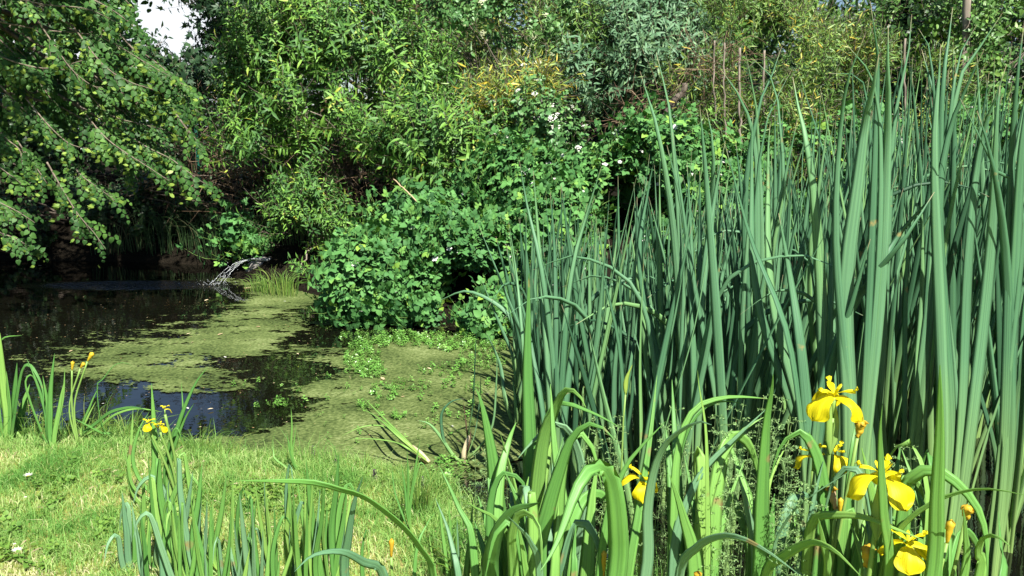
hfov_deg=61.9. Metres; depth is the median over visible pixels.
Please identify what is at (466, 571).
iris plant
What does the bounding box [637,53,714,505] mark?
cattail plant
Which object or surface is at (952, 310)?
cattail plant
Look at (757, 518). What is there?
iris plant
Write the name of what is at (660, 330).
cattail plant
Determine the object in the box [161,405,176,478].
iris flower stem
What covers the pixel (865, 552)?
iris bud stem
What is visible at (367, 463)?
grass tuft
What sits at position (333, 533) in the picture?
iris plant
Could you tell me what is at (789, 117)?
bamboo clump
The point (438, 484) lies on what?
grass tuft
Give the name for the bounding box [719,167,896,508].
cattail plant
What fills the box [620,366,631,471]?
yellowing reed
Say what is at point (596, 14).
bamboo clump
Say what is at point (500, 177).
bramble bush
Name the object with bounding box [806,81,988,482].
cattail plant
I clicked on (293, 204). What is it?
buddleia bush
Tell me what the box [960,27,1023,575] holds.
cattail plant
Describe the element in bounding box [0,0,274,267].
linden tree
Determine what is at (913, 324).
cattail plant
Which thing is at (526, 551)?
iris plant
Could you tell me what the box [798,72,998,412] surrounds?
cattail plant
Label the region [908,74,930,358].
cattail plant
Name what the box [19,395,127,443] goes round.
grass tuft
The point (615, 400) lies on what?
cattail plant
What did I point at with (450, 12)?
dogwood bush
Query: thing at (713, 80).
cut stem
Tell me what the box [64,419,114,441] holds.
grass tuft
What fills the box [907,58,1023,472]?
cattail plant
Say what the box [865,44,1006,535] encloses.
cattail plant
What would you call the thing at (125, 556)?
iris plant
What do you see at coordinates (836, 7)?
background tree
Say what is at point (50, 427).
iris plant
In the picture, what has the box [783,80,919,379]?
cattail plant
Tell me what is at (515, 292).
cattail plant
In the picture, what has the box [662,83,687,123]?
leaning log
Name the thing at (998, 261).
cattail plant
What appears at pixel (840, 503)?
iris bud stem
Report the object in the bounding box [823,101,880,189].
cattail plant
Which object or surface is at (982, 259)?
cattail plant
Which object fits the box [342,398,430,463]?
uprooted iris
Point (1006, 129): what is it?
cattail plant
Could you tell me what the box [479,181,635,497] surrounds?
cattail plant
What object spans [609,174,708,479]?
cattail plant
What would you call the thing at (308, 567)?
iris plant
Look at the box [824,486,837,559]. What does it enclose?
iris bud stem
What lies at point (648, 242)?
cattail plant
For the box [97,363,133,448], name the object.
iris plant
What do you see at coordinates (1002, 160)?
cattail plant
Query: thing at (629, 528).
meadow grass
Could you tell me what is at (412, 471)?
grass tuft
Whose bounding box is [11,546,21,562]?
daisy
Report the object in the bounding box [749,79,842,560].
cattail plant
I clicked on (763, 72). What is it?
cut stem
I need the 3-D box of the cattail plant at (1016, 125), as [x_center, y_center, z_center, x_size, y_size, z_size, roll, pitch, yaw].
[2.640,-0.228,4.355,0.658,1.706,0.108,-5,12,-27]
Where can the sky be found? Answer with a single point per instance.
(152, 20)
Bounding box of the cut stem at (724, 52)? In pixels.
[722,43,726,138]
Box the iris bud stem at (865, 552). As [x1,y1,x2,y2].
[861,543,876,575]
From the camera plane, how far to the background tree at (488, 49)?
15.53 m
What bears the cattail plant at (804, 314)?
in the water
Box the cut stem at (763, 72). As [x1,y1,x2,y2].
[762,50,765,142]
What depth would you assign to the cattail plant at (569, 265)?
5.19 m
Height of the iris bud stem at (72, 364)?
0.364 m
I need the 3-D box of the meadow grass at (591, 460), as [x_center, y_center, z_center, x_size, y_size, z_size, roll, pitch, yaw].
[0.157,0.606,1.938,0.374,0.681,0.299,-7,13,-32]
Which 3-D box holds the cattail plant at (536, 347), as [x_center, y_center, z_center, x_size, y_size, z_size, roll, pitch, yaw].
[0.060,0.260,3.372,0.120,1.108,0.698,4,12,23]
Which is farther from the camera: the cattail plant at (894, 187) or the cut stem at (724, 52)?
the cut stem at (724, 52)
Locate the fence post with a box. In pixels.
[194,121,200,183]
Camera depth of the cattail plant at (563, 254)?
4.70 m
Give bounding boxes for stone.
[245,260,263,271]
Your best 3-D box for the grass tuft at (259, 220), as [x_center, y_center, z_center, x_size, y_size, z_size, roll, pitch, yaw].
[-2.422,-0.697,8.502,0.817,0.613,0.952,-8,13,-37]
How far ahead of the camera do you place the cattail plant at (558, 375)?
3.00 m
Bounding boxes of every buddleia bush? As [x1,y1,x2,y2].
[174,83,345,224]
[194,0,473,191]
[236,154,380,288]
[335,67,544,202]
[528,0,756,140]
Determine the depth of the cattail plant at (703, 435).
3.67 m
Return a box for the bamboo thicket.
[342,0,628,178]
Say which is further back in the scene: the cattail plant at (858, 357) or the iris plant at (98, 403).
the iris plant at (98, 403)
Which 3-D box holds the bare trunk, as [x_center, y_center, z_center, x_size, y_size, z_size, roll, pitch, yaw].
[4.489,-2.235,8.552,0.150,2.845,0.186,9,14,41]
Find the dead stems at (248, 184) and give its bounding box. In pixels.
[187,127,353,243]
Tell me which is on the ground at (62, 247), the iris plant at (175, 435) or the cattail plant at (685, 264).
the iris plant at (175, 435)
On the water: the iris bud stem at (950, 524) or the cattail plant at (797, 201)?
the cattail plant at (797, 201)
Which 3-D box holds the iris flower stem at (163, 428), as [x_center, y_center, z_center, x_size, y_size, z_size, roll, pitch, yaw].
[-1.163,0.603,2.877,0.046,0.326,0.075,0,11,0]
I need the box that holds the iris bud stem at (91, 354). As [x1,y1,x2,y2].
[73,352,94,444]
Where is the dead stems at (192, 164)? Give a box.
[134,72,292,229]
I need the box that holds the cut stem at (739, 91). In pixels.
[738,48,742,141]
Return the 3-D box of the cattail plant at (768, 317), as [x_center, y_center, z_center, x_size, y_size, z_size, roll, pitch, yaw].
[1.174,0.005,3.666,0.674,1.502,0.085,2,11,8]
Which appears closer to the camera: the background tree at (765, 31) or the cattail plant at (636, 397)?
the cattail plant at (636, 397)
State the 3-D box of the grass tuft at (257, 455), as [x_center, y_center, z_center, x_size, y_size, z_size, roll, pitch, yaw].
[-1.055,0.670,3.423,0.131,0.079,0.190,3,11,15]
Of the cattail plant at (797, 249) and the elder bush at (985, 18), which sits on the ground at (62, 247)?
the elder bush at (985, 18)
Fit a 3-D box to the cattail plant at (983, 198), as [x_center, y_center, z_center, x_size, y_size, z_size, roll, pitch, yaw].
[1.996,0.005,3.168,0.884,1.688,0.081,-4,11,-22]
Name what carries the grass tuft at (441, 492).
on the ground at (62, 247)
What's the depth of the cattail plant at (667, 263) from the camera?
5.03 m
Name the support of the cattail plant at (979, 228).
on the water
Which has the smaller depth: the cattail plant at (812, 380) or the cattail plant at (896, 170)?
the cattail plant at (812, 380)
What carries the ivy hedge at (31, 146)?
on the ground at (62, 247)
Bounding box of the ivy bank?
[0,148,315,261]
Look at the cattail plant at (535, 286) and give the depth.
4.32 m
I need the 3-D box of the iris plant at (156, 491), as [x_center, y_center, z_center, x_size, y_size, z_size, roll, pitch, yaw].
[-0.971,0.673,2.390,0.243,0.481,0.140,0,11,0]
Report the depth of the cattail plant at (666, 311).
3.38 m
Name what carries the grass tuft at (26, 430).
on the ground at (62, 247)
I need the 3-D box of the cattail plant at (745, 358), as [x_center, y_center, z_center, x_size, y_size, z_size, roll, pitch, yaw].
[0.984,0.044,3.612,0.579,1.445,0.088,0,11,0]
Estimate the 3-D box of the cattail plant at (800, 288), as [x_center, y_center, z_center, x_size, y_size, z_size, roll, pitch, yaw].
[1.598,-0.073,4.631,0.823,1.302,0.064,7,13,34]
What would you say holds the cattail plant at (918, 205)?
on the water
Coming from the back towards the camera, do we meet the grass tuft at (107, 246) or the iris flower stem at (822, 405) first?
the grass tuft at (107, 246)
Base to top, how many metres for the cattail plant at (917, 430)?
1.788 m
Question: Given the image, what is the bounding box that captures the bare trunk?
[948,0,970,154]
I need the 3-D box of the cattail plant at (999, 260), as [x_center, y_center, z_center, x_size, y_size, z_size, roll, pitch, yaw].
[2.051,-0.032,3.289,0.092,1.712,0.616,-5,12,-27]
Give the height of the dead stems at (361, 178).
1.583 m
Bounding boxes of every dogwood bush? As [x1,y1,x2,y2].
[398,0,650,142]
[465,57,641,190]
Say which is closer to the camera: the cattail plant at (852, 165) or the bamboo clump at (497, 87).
the cattail plant at (852, 165)
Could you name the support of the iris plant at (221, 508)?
on the ground at (62, 247)
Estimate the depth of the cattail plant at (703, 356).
2.81 m
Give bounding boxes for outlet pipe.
[258,257,270,260]
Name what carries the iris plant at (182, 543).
on the ground at (62, 247)
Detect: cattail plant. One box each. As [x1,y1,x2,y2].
[439,282,578,379]
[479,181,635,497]
[486,257,539,424]
[488,224,556,440]
[496,193,592,410]
[501,155,649,509]
[506,206,586,432]
[507,203,606,345]
[509,161,601,485]
[519,221,555,329]
[523,228,552,301]
[533,249,558,326]
[534,228,557,301]
[534,233,832,515]
[534,257,552,339]
[537,204,575,412]
[538,226,585,332]
[542,186,673,463]
[551,230,597,277]
[558,190,585,401]
[558,232,591,408]
[558,234,565,308]
[559,219,601,409]
[562,178,707,531]
[563,159,709,499]
[567,241,598,425]
[572,229,654,347]
[574,212,664,344]
[576,228,594,302]
[577,187,781,476]
[580,181,647,412]
[581,211,608,294]
[584,207,724,405]
[590,190,619,345]
[591,189,654,330]
[592,233,616,403]
[596,175,690,450]
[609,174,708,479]
[612,182,762,358]
[614,226,665,336]
[621,163,702,380]
[623,177,656,295]
[624,247,635,420]
[631,178,682,282]
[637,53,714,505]
[639,167,748,449]
[643,176,730,411]
[644,215,648,269]
[649,140,778,426]
[651,188,739,354]
[651,206,691,278]
[665,144,803,305]
[665,238,672,298]
[667,144,740,527]
[672,122,862,543]
[682,125,805,448]
[685,154,721,469]
[692,174,697,266]
[692,192,731,276]
[693,167,733,267]
[695,178,736,263]
[695,180,764,281]
[700,111,933,574]
[702,118,848,499]
[709,110,868,443]
[714,194,803,312]
[716,175,847,336]
[718,162,791,247]
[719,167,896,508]
[719,212,741,304]
[720,47,787,499]
[721,109,845,362]
[722,182,737,307]
[725,140,846,288]
[726,154,893,375]
[733,150,741,239]
[735,108,868,472]
[737,167,894,391]
[738,52,1015,398]
[740,156,822,334]
[741,123,927,521]
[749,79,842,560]
[770,124,833,270]
[778,111,911,288]
[781,138,820,262]
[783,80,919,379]
[788,135,842,350]
[789,112,929,246]
[794,97,873,249]
[796,119,860,526]
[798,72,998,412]
[801,118,830,215]
[801,143,930,221]
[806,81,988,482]
[809,120,835,394]
[821,64,1002,500]
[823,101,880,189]
[824,59,990,486]
[825,154,868,214]
[828,15,911,489]
[828,146,962,191]
[832,1,891,527]
[839,70,930,231]
[844,127,919,235]
[851,129,965,352]
[852,116,970,322]
[854,101,958,402]
[861,82,991,274]
[863,77,978,275]
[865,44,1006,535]
[872,106,915,239]
[891,49,1007,374]
[893,129,901,208]
[894,63,945,333]
[895,106,980,278]
[896,87,1009,305]
[897,72,915,398]
[897,98,931,181]
[897,114,1009,256]
[901,112,1008,248]
[905,8,1001,549]
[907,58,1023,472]
[907,95,927,202]
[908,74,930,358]
[908,85,1011,325]
[909,49,1011,493]
[922,100,988,192]
[925,51,1023,504]
[927,82,1023,184]
[944,99,995,438]
[948,63,1023,381]
[956,80,994,319]
[957,98,997,214]
[958,96,981,202]
[958,186,1000,290]
[959,57,996,390]
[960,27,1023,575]
[970,234,1023,552]
[973,138,1009,407]
[977,59,1023,345]
[985,153,1023,475]
[998,88,1000,188]
[1002,94,1011,165]
[1015,105,1017,172]
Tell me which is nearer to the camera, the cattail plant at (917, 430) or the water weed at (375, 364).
the cattail plant at (917, 430)
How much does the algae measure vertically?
0.001 m
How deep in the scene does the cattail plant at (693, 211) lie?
5.28 m
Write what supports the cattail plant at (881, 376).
in the water
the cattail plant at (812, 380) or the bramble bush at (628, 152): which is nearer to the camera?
the cattail plant at (812, 380)
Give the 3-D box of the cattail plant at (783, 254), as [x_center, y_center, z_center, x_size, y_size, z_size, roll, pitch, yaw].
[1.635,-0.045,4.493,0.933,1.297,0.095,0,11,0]
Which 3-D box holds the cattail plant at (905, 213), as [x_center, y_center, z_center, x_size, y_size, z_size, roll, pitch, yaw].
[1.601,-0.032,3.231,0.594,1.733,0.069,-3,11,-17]
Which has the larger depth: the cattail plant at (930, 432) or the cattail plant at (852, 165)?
the cattail plant at (852, 165)
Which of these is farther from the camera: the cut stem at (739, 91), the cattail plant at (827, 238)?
the cut stem at (739, 91)
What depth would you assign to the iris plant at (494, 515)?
1.76 m
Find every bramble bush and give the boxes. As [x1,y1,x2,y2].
[175,197,281,268]
[305,179,523,341]
[361,150,486,220]
[448,122,621,292]
[542,90,799,278]
[745,84,1021,221]
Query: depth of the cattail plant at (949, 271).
2.73 m
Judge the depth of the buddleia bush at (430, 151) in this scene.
7.07 m
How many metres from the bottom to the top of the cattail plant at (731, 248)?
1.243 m
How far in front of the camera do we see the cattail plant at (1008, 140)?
4.66 m
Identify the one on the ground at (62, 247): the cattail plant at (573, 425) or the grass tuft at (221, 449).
the grass tuft at (221, 449)
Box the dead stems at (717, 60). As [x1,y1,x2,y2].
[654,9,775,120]
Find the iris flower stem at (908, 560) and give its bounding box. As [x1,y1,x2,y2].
[877,524,927,575]
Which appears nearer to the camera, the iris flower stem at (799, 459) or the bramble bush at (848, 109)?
the iris flower stem at (799, 459)
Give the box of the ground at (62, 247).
[0,129,976,575]
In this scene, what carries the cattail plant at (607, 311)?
in the water
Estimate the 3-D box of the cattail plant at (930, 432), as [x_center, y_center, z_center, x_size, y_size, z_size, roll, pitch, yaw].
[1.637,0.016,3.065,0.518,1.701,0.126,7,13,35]
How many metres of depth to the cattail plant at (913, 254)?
4.17 m
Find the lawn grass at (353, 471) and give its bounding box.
[0,410,726,575]
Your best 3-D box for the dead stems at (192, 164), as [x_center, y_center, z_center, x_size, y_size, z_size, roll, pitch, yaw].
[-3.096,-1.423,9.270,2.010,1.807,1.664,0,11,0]
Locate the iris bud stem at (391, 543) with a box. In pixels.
[389,538,393,575]
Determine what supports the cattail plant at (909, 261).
on the water
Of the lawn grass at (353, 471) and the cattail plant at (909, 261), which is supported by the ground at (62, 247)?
the lawn grass at (353, 471)
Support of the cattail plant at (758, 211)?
in the water
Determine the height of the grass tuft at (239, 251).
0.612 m
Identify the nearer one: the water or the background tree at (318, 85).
the water
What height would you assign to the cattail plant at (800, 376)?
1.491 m
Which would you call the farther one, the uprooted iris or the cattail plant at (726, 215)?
the cattail plant at (726, 215)
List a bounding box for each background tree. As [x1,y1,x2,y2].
[0,0,220,155]
[210,0,513,142]
[367,0,680,124]
[540,0,862,129]
[678,0,1015,155]
[858,0,1023,139]
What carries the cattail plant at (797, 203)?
in the water
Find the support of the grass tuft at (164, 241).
on the ground at (62, 247)
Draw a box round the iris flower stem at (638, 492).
[621,464,657,574]
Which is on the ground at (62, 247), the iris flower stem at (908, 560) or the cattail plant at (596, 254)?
the iris flower stem at (908, 560)
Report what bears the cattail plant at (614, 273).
in the water
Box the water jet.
[178,256,257,284]
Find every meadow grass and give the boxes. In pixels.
[391,447,517,571]
[576,415,631,569]
[595,407,744,575]
[595,479,666,575]
[653,403,756,575]
[665,394,815,575]
[726,417,805,575]
[768,476,828,575]
[799,444,923,547]
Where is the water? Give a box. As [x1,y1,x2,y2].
[0,261,1023,575]
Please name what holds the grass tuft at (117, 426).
on the ground at (62, 247)
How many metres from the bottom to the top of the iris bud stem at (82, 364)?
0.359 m
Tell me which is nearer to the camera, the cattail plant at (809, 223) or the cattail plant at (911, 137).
the cattail plant at (809, 223)
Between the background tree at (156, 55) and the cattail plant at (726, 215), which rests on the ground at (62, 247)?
the background tree at (156, 55)
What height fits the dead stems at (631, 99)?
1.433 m
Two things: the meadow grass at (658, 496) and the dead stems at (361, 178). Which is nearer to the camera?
the meadow grass at (658, 496)
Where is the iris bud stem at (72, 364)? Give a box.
[71,361,76,443]
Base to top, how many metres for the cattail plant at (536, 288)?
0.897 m
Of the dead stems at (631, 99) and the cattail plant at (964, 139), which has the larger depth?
the dead stems at (631, 99)
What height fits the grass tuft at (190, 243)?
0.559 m
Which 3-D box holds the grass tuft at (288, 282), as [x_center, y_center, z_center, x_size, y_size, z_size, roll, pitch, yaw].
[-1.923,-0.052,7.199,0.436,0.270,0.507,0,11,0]
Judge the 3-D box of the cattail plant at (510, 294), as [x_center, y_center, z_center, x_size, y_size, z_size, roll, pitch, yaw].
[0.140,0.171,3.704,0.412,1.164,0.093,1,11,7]
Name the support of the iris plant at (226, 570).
on the ground at (62, 247)
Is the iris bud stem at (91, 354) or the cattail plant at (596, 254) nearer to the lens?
the iris bud stem at (91, 354)
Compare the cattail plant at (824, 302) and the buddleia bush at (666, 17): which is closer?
the cattail plant at (824, 302)
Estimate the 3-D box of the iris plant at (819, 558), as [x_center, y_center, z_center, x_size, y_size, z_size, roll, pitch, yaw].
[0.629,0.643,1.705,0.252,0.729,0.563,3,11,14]
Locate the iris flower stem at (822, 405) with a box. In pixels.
[806,376,863,476]
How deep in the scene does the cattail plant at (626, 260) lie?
4.17 m
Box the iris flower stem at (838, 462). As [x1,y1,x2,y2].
[820,441,847,482]
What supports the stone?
on the ground at (62, 247)
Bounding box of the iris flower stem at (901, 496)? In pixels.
[846,454,914,575]
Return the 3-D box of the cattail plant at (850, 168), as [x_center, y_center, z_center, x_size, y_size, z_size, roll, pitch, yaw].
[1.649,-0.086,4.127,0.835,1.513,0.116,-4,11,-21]
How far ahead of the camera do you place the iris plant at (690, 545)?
1.62 m
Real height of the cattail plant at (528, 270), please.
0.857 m
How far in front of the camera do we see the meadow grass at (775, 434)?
2.06 m
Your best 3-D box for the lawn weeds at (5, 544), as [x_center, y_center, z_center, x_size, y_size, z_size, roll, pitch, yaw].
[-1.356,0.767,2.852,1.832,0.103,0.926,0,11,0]
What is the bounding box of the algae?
[5,278,973,573]
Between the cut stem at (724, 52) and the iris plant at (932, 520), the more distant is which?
the cut stem at (724, 52)
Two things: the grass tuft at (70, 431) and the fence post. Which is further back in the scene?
the fence post
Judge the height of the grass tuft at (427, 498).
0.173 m
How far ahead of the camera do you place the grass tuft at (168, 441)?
3.50 m
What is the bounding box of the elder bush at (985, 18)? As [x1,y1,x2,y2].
[842,0,1023,150]
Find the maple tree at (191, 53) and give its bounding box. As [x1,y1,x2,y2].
[127,0,356,153]
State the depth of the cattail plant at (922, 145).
4.50 m
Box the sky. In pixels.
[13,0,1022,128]
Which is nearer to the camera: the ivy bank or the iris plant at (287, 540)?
the iris plant at (287, 540)
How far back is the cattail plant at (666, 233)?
5.26 m
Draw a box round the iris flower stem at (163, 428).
[153,421,177,499]
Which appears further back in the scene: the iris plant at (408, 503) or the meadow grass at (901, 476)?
the iris plant at (408, 503)
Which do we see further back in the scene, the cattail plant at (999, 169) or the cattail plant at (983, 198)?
the cattail plant at (999, 169)
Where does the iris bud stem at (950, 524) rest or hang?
on the ground at (62, 247)
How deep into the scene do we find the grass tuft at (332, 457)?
3.39 m
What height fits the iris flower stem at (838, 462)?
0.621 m
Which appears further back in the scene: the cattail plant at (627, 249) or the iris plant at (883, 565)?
the cattail plant at (627, 249)
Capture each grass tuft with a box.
[0,400,71,438]
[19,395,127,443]
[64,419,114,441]
[83,406,179,442]
[84,206,146,255]
[94,415,137,437]
[97,204,164,251]
[120,199,194,254]
[138,200,218,250]
[144,422,188,449]
[167,421,229,453]
[179,208,234,258]
[200,432,254,456]
[204,198,262,253]
[231,197,279,237]
[235,443,267,459]
[242,275,271,292]
[253,266,308,295]
[258,269,305,296]
[263,191,313,244]
[263,445,295,460]
[284,443,316,467]
[317,445,351,464]
[341,443,381,470]
[369,460,406,477]
[380,465,454,515]
[386,469,457,501]
[389,455,434,483]
[403,472,452,492]
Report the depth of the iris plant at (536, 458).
1.84 m
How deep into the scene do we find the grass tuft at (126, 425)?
3.65 m
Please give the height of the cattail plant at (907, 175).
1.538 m
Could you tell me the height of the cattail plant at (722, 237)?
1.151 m
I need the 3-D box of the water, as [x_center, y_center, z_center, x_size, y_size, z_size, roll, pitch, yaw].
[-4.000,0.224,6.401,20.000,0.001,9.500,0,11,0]
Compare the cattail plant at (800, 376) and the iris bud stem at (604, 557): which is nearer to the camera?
the iris bud stem at (604, 557)
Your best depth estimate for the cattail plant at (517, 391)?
4.07 m
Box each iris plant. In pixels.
[0,335,43,440]
[25,353,64,446]
[76,387,160,439]
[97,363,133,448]
[104,470,202,571]
[124,368,206,506]
[131,458,200,575]
[133,452,230,575]
[133,458,202,575]
[185,499,249,575]
[193,475,255,575]
[230,493,300,575]
[241,477,436,575]
[248,464,308,575]
[273,412,301,473]
[287,472,339,575]
[297,454,357,575]
[392,443,430,532]
[428,495,481,575]
[435,422,539,575]
[475,276,618,575]
[485,437,577,575]
[505,378,710,575]
[665,378,798,575]
[725,376,859,575]
[769,429,924,575]
[824,405,1022,575]
[888,366,1009,575]
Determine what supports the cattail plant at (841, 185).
on the water
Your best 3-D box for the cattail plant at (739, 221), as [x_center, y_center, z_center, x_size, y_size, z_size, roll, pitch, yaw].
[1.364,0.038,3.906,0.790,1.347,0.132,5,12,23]
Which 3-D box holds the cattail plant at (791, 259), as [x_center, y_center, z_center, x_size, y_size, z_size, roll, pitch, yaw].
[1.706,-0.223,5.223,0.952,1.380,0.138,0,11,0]
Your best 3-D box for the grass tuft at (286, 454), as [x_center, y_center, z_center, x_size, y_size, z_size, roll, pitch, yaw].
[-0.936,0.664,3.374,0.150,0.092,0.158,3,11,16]
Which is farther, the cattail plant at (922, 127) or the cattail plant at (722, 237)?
the cattail plant at (922, 127)
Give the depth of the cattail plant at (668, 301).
4.75 m
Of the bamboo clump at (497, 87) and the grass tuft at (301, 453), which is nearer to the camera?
the grass tuft at (301, 453)
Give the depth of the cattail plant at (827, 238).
2.81 m
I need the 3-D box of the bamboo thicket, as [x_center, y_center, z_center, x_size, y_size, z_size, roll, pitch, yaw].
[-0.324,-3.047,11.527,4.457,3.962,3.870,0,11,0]
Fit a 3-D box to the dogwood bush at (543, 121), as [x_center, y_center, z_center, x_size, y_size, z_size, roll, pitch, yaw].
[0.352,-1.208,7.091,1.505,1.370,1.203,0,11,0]
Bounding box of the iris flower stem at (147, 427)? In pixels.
[143,418,177,500]
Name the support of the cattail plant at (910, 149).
on the water
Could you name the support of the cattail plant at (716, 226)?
in the water
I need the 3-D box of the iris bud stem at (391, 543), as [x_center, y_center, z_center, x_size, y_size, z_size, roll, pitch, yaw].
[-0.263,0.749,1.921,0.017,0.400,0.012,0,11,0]
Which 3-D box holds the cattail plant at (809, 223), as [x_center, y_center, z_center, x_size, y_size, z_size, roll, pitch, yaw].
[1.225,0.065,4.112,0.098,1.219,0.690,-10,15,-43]
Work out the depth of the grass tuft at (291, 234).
8.06 m
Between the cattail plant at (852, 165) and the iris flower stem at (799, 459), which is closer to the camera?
the iris flower stem at (799, 459)
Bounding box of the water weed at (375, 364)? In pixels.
[231,327,506,479]
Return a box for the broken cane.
[393,179,417,202]
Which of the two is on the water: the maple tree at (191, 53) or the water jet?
the water jet
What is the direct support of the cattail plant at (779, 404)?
in the water
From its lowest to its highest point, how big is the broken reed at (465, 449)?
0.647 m
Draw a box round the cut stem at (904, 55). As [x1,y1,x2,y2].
[903,38,906,111]
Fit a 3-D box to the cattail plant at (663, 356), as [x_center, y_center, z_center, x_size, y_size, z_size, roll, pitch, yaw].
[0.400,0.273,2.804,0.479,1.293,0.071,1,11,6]
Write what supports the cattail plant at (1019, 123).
on the water
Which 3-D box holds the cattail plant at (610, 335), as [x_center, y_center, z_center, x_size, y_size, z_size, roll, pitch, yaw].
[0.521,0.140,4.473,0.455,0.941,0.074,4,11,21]
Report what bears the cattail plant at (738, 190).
in the water
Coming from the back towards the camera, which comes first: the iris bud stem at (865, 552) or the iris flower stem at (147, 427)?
the iris flower stem at (147, 427)
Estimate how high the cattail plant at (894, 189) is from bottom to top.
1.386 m
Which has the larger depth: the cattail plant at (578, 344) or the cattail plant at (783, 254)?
the cattail plant at (783, 254)
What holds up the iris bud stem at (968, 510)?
on the ground at (62, 247)
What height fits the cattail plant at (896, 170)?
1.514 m
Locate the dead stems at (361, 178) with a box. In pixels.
[275,120,456,226]
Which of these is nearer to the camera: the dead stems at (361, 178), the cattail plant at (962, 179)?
the cattail plant at (962, 179)
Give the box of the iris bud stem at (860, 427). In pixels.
[838,420,868,540]
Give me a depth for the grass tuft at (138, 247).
9.09 m
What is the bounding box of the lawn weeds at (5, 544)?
[0,454,394,569]
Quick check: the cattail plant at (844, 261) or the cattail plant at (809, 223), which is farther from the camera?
the cattail plant at (809, 223)
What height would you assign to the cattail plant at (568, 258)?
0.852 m
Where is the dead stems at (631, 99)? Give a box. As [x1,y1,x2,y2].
[587,22,723,139]
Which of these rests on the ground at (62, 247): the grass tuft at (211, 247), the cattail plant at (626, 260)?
the grass tuft at (211, 247)
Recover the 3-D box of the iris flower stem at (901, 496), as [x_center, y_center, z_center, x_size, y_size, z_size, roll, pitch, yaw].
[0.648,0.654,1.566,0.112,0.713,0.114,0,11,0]
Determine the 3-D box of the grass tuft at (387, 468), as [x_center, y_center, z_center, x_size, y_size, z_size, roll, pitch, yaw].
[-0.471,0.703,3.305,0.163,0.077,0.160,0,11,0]
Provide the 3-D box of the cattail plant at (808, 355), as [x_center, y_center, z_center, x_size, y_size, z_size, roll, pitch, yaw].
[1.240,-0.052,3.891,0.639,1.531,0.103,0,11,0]
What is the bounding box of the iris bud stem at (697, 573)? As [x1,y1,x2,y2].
[694,571,701,575]
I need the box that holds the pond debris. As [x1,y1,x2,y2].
[11,285,516,453]
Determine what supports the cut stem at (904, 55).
attached to the bamboo clump at (818, 43)
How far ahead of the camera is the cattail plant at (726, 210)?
5.26 m
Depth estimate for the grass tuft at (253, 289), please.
7.42 m
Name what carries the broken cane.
on the bramble bush at (384, 270)
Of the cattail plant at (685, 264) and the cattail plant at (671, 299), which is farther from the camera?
the cattail plant at (671, 299)
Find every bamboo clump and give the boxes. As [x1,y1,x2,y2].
[275,2,383,179]
[443,40,587,129]
[493,0,634,149]
[637,26,837,194]
[677,0,992,188]
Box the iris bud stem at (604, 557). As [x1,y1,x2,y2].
[601,550,606,575]
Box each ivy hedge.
[0,44,287,187]
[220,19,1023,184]
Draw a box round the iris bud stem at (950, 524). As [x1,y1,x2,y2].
[942,519,955,569]
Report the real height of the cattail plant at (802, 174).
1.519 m
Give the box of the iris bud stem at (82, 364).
[68,362,85,446]
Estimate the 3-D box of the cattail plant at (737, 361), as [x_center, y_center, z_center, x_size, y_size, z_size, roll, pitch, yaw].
[0.834,0.189,2.799,0.654,1.458,0.095,2,11,10]
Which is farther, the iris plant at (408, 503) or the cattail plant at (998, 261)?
the cattail plant at (998, 261)
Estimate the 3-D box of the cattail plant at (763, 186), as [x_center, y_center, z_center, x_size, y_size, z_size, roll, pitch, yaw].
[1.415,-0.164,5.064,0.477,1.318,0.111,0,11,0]
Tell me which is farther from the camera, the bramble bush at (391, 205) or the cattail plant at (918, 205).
the bramble bush at (391, 205)
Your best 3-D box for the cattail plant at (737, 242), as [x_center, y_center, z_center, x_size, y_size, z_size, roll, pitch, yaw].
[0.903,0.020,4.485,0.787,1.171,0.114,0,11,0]
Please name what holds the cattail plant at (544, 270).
in the water
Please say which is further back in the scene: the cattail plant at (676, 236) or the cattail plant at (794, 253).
the cattail plant at (794, 253)
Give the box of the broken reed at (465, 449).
[418,327,497,462]
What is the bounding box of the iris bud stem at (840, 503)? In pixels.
[832,498,842,570]
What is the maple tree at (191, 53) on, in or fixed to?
on the ground at (62, 247)
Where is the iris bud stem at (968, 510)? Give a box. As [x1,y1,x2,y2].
[950,504,973,575]
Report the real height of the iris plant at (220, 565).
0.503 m
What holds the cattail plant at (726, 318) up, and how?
in the water
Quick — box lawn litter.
[3,438,465,575]
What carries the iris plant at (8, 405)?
on the ground at (62, 247)
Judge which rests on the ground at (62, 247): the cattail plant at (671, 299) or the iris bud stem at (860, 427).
the iris bud stem at (860, 427)
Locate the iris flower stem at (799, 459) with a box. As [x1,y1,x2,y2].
[793,444,824,506]
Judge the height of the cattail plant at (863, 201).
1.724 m
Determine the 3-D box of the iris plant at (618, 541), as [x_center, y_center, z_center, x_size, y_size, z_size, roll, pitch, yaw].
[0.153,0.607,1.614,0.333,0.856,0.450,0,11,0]
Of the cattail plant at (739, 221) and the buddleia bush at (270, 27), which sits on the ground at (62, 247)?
the buddleia bush at (270, 27)
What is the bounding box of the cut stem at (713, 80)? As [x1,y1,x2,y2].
[712,40,716,123]
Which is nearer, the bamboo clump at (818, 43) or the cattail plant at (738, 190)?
the cattail plant at (738, 190)
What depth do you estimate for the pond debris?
5.11 m
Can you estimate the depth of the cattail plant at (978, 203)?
4.05 m

